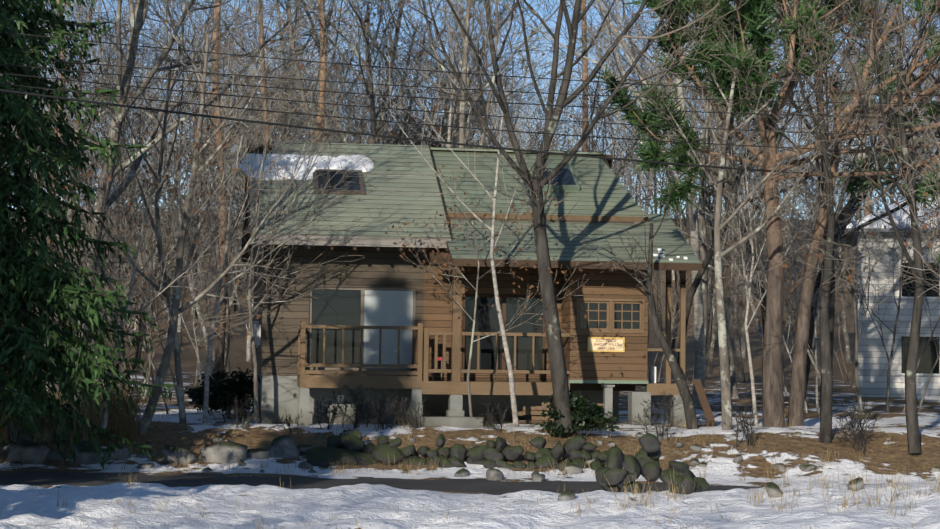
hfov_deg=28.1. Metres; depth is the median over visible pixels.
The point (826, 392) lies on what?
tree
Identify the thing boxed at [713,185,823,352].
forest tree
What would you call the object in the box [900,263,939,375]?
window
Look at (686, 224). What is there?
forest tree
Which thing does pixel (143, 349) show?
forest tree
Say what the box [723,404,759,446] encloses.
bare shrub
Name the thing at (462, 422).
concrete step
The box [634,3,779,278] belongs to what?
forest
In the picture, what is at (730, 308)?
forest tree
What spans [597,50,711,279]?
forest
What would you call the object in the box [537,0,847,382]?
forest tree
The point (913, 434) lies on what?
tree
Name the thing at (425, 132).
forest sapling
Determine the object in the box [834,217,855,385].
forest sapling
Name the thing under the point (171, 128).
forest tree
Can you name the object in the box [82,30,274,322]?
forest
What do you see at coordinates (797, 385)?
tree
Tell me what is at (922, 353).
forest sapling
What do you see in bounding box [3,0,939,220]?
sky
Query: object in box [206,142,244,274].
forest sapling
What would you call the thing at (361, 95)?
forest tree
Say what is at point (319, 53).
forest
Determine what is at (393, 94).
forest
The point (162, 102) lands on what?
forest
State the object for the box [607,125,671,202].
forest
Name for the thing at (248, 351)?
forest tree
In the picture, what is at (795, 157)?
forest
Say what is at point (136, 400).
bare shrub
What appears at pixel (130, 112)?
forest tree
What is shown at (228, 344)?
forest sapling
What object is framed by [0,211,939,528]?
ground
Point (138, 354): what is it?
forest tree
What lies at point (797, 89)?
forest
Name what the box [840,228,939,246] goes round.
neighbour nb roof
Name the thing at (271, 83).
forest
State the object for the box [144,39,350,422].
tree
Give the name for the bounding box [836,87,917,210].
forest
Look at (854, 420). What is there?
bare shrub
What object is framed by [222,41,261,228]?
forest
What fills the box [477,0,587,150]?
tree
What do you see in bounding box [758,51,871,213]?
forest
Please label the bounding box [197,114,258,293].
forest tree
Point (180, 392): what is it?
tree
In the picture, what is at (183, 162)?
forest
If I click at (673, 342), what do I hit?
forest tree
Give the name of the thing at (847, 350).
forest tree
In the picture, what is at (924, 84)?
forest
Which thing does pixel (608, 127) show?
forest
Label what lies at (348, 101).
forest tree
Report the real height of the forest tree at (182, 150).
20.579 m
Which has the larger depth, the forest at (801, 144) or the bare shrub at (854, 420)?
the forest at (801, 144)
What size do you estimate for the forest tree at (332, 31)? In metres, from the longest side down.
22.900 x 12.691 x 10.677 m
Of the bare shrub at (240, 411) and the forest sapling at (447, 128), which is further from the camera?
the forest sapling at (447, 128)
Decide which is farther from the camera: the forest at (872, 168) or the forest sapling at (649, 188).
the forest at (872, 168)
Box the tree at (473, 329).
[385,165,606,416]
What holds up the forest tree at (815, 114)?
on the ground at (88, 507)
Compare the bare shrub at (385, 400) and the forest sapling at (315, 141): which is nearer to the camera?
the bare shrub at (385, 400)
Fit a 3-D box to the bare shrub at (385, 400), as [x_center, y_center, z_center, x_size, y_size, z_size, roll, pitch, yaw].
[-1.775,2.822,36.692,1.043,0.903,1.049,-1,-3,33]
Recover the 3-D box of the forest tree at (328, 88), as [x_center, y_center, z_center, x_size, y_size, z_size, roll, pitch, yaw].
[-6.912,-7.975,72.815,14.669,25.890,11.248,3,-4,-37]
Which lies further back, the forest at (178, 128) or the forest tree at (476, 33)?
the forest at (178, 128)
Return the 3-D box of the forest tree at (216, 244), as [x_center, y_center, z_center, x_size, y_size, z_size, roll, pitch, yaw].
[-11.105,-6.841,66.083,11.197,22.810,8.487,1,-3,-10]
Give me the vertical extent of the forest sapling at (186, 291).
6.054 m
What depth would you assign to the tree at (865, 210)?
78.20 m
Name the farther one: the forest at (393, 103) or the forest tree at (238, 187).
the forest at (393, 103)
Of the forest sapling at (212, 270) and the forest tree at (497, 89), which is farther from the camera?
the forest tree at (497, 89)
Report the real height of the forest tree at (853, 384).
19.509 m
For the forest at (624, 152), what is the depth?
205.56 m
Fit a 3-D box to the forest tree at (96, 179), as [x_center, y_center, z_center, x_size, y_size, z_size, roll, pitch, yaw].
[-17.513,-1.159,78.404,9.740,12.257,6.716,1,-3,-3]
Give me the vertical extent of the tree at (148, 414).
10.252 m
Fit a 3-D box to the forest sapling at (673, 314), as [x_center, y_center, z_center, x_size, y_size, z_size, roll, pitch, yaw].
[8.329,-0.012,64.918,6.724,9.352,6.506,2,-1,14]
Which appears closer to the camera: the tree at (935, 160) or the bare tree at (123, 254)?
the tree at (935, 160)
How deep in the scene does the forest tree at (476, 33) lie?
70.50 m
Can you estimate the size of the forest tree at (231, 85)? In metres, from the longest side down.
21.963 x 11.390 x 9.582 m
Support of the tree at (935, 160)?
on the ground at (88, 507)
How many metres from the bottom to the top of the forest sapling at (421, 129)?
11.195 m
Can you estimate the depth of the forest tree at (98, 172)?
104.10 m
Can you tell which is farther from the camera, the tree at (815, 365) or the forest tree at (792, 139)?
the forest tree at (792, 139)
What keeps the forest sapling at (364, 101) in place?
on the ground at (88, 507)
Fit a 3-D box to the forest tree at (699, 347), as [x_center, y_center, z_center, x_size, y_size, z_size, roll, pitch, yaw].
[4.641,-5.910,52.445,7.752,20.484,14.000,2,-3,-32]
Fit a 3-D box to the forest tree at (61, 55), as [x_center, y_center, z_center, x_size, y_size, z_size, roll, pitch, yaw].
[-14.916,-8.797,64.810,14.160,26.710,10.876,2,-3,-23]
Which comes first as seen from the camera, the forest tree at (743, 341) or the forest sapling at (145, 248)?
the forest sapling at (145, 248)
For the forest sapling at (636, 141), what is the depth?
49.30 m
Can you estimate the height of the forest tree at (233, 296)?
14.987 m
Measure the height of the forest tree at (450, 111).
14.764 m
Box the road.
[0,471,764,494]
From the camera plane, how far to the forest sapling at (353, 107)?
56.23 m
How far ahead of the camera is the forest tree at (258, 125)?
99.27 m
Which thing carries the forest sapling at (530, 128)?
on the ground at (88, 507)
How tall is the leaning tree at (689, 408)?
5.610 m
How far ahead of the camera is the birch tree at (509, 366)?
37.43 m
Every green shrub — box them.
[184,367,259,420]
[535,390,622,438]
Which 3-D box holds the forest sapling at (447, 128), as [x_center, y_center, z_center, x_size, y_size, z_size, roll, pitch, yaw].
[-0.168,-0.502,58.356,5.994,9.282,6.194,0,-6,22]
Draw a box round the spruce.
[0,0,174,469]
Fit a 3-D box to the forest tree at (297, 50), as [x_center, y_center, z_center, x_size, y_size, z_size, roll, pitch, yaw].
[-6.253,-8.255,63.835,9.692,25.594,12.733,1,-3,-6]
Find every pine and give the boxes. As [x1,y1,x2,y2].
[46,0,65,379]
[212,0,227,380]
[258,0,269,144]
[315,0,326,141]
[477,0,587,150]
[587,0,939,427]
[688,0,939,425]
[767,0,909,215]
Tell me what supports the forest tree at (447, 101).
on the ground at (88, 507)
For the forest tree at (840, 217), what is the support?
on the ground at (88, 507)
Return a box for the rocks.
[0,421,939,500]
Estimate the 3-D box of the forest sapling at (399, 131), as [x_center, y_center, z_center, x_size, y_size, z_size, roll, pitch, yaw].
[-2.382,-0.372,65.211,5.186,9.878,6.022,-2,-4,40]
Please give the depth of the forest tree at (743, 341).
111.13 m
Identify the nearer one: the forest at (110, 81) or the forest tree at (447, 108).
the forest tree at (447, 108)
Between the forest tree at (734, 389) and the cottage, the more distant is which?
the forest tree at (734, 389)
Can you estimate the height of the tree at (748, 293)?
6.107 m
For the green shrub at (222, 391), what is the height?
1.228 m
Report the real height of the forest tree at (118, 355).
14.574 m
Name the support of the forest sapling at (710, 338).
on the ground at (88, 507)
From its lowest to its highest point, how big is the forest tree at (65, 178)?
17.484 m
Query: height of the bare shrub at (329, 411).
0.778 m
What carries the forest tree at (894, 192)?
on the ground at (88, 507)
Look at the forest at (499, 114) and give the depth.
139.41 m
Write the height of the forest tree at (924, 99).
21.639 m
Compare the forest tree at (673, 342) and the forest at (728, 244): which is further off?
the forest at (728, 244)
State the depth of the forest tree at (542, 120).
126.07 m
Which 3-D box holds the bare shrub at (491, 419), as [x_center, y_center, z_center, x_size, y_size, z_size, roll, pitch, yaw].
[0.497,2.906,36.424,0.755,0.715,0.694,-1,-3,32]
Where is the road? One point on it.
(52, 478)
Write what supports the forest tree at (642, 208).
on the ground at (88, 507)
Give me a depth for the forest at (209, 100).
119.46 m
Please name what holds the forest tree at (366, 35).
on the ground at (88, 507)
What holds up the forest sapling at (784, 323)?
on the ground at (88, 507)
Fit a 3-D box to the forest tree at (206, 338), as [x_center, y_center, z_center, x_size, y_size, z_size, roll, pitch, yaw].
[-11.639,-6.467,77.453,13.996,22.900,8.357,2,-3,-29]
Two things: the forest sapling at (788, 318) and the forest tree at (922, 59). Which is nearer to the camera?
the forest sapling at (788, 318)
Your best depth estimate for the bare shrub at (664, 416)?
35.73 m
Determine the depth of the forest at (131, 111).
141.30 m
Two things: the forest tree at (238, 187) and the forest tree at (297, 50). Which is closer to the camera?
the forest tree at (297, 50)
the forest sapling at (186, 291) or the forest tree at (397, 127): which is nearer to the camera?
the forest tree at (397, 127)
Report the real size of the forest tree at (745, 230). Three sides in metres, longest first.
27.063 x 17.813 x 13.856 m
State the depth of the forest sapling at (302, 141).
58.87 m
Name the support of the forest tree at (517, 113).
on the ground at (88, 507)
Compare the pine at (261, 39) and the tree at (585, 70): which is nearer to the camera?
the pine at (261, 39)
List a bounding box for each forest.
[11,8,144,214]
[34,6,163,260]
[37,4,200,252]
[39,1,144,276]
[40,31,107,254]
[46,0,192,250]
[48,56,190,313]
[56,27,127,243]
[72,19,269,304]
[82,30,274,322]
[87,11,244,331]
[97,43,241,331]
[100,0,246,266]
[109,17,192,203]
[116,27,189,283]
[124,61,269,280]
[130,9,342,221]
[139,54,221,172]
[145,77,248,226]
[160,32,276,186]
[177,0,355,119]
[180,79,255,314]
[183,35,334,157]
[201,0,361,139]
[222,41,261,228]
[228,0,328,132]
[228,0,402,136]
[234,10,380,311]
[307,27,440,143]
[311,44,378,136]
[351,56,563,144]
[353,39,426,140]
[361,50,430,137]
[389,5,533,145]
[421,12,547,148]
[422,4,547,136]
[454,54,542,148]
[491,27,653,190]
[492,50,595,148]
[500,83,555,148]
[504,32,589,137]
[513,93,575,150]
[518,95,608,148]
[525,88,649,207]
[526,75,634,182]
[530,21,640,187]
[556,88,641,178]
[561,85,598,149]
[563,93,635,156]
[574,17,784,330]
[594,71,668,184]
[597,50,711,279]
[599,87,667,208]
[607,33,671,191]
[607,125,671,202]
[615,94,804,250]
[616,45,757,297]
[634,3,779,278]
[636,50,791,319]
[696,167,759,291]
[707,119,792,270]
[735,51,823,247]
[742,86,853,270]
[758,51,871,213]
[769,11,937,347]
[772,54,830,221]
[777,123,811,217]
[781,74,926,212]
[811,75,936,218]
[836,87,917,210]
[843,0,938,181]
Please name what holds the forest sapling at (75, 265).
on the ground at (88, 507)
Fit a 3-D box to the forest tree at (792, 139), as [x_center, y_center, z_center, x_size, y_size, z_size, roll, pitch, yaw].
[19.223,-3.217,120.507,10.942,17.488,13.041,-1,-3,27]
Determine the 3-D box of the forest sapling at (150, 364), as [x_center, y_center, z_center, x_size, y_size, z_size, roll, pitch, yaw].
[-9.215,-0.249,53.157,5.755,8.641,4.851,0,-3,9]
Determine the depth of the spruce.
32.21 m
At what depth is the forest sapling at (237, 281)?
61.78 m
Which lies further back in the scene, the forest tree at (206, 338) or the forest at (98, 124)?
the forest at (98, 124)
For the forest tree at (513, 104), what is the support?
on the ground at (88, 507)
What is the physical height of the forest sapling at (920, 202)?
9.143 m
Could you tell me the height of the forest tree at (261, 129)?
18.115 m
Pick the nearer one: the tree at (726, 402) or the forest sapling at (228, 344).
the tree at (726, 402)
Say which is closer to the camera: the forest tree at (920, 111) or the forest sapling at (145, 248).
the forest sapling at (145, 248)
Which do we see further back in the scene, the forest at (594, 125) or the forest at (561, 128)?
the forest at (561, 128)
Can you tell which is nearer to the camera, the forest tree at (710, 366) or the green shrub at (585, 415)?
the green shrub at (585, 415)
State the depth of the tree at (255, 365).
38.52 m
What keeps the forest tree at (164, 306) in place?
on the ground at (88, 507)
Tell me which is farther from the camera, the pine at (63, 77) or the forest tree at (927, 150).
the forest tree at (927, 150)
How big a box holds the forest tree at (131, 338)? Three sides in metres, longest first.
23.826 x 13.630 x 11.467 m
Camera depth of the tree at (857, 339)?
51.70 m
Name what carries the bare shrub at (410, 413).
on the ground at (88, 507)
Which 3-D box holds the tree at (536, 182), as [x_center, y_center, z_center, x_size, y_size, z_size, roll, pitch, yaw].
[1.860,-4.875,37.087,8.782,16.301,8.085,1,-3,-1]
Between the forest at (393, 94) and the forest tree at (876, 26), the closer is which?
the forest tree at (876, 26)
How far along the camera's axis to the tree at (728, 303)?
75.91 m
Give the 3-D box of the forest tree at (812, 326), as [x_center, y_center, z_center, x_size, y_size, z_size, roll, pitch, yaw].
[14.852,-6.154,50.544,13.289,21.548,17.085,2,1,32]
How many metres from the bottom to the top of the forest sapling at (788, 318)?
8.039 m
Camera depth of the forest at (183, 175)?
152.48 m
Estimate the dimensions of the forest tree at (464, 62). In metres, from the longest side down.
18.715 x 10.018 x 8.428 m
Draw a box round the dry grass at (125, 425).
[0,365,939,528]
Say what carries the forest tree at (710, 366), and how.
on the ground at (88, 507)
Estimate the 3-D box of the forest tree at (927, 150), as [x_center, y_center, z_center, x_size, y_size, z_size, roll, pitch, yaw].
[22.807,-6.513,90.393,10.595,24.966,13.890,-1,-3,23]
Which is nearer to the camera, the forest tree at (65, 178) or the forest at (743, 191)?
the forest tree at (65, 178)
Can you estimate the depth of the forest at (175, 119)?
249.57 m
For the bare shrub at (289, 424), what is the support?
on the ground at (88, 507)
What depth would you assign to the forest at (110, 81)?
178.89 m
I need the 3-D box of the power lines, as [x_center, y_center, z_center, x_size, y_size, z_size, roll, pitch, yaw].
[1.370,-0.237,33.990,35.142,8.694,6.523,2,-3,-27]
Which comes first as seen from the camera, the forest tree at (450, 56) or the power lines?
the power lines
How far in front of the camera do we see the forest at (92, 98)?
202.82 m
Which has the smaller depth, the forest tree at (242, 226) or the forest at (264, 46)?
the forest tree at (242, 226)
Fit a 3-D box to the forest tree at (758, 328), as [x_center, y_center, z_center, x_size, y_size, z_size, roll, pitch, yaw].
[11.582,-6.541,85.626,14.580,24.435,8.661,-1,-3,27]
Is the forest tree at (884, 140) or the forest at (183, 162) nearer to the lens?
the forest tree at (884, 140)
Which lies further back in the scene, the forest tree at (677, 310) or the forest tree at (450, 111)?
the forest tree at (677, 310)
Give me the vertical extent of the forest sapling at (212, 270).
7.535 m
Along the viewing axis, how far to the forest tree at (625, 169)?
71.28 m
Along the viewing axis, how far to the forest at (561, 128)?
216.37 m
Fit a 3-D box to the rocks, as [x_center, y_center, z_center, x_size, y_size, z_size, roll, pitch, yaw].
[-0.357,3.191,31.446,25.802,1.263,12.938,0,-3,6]
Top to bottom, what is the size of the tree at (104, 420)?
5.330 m
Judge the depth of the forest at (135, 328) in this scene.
126.30 m
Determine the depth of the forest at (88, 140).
134.48 m
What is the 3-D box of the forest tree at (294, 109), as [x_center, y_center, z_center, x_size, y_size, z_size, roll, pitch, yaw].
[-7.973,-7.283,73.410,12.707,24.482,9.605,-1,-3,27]
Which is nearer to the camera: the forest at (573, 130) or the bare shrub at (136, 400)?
the bare shrub at (136, 400)
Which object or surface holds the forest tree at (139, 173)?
on the ground at (88, 507)
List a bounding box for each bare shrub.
[109,388,145,422]
[220,392,269,430]
[276,409,304,434]
[307,392,361,429]
[318,384,384,429]
[355,386,407,430]
[392,396,434,429]
[475,396,507,431]
[632,391,685,441]
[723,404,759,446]
[825,396,884,454]
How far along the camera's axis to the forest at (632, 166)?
203.06 m
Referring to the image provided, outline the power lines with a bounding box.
[0,32,939,180]
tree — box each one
[0,0,187,185]
[5,94,162,311]
[7,1,89,173]
[9,0,187,82]
[11,57,108,358]
[13,2,128,221]
[16,0,250,330]
[19,100,167,357]
[21,0,304,378]
[22,2,273,345]
[24,0,204,344]
[31,0,359,398]
[35,45,235,366]
[38,0,282,365]
[40,81,172,272]
[44,0,281,423]
[46,0,283,377]
[64,91,244,350]
[66,143,231,428]
[73,0,353,368]
[92,0,353,434]
[116,0,425,143]
[124,29,295,336]
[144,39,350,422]
[151,5,334,214]
[159,0,646,188]
[168,18,382,275]
[180,0,459,143]
[180,6,385,422]
[193,0,396,144]
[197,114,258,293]
[207,106,307,280]
[210,24,304,212]
[213,89,334,360]
[234,0,383,142]
[234,54,354,361]
[247,0,589,147]
[267,15,439,142]
[279,2,487,146]
[285,0,525,143]
[295,45,414,142]
[313,0,601,151]
[328,0,544,148]
[331,0,548,147]
[336,9,524,148]
[341,0,618,147]
[342,11,586,426]
[356,0,750,432]
[385,165,606,416]
[390,19,481,143]
[404,5,615,151]
[421,0,569,144]
[472,0,800,406]
[482,0,937,333]
[495,38,580,150]
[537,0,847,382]
[547,0,817,213]
[551,11,785,347]
[556,166,698,428]
[558,0,883,397]
[566,131,699,347]
[569,0,736,305]
[582,0,939,405]
[594,35,780,375]
[597,0,896,430]
[618,3,797,376]
[631,103,747,353]
[636,0,939,363]
[669,74,855,311]
[683,83,819,357]
[692,0,872,385]
[698,3,787,347]
[702,0,939,443]
[704,137,844,425]
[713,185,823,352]
[721,89,816,327]
[742,8,891,227]
[751,127,901,362]
[766,0,939,452]
[772,0,939,387]
[774,0,939,400]
[775,59,857,343]
[825,9,939,210]
[826,0,939,148]
[827,0,939,90]
[830,1,939,198]
[853,74,938,201]
[872,13,939,170]
[874,3,939,152]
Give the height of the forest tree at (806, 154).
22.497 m
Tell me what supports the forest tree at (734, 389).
on the ground at (88, 507)
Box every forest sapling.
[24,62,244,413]
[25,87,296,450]
[29,206,137,383]
[69,238,147,378]
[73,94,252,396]
[76,110,243,399]
[77,158,214,383]
[116,187,252,385]
[120,120,333,371]
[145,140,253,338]
[150,229,215,379]
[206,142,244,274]
[207,51,382,295]
[209,87,363,302]
[210,100,376,284]
[217,89,438,301]
[338,64,506,146]
[352,112,456,144]
[362,110,480,147]
[378,104,478,147]
[382,97,507,147]
[466,103,580,150]
[479,109,572,150]
[514,70,698,282]
[528,63,691,235]
[648,136,794,381]
[661,161,761,387]
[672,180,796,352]
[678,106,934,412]
[706,162,857,397]
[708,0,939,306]
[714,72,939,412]
[763,188,887,383]
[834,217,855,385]
[849,77,939,411]
[865,89,939,297]
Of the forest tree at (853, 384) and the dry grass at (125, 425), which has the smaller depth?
the dry grass at (125, 425)
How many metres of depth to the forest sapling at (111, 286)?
71.59 m
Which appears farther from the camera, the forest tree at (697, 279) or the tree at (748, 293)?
the forest tree at (697, 279)
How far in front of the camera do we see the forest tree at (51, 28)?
111.66 m
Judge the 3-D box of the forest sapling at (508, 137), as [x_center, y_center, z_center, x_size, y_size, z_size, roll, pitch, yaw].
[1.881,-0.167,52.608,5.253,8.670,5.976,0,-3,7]
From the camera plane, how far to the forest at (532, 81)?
240.22 m
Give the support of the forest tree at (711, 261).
on the ground at (88, 507)
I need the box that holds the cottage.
[239,141,716,425]
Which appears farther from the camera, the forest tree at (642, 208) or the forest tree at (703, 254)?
the forest tree at (642, 208)
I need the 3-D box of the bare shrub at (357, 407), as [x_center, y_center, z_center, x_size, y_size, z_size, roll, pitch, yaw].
[-2.191,2.815,37.152,1.066,0.935,1.341,-2,-4,40]
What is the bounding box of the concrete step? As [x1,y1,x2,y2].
[414,416,482,427]
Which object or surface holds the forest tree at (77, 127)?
on the ground at (88, 507)
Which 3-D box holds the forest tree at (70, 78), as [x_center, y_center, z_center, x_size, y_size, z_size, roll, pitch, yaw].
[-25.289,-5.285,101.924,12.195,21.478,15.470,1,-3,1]
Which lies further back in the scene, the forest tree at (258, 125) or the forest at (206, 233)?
the forest at (206, 233)
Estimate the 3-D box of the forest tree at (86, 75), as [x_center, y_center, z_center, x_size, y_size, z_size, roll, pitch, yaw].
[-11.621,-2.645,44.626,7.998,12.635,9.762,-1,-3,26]

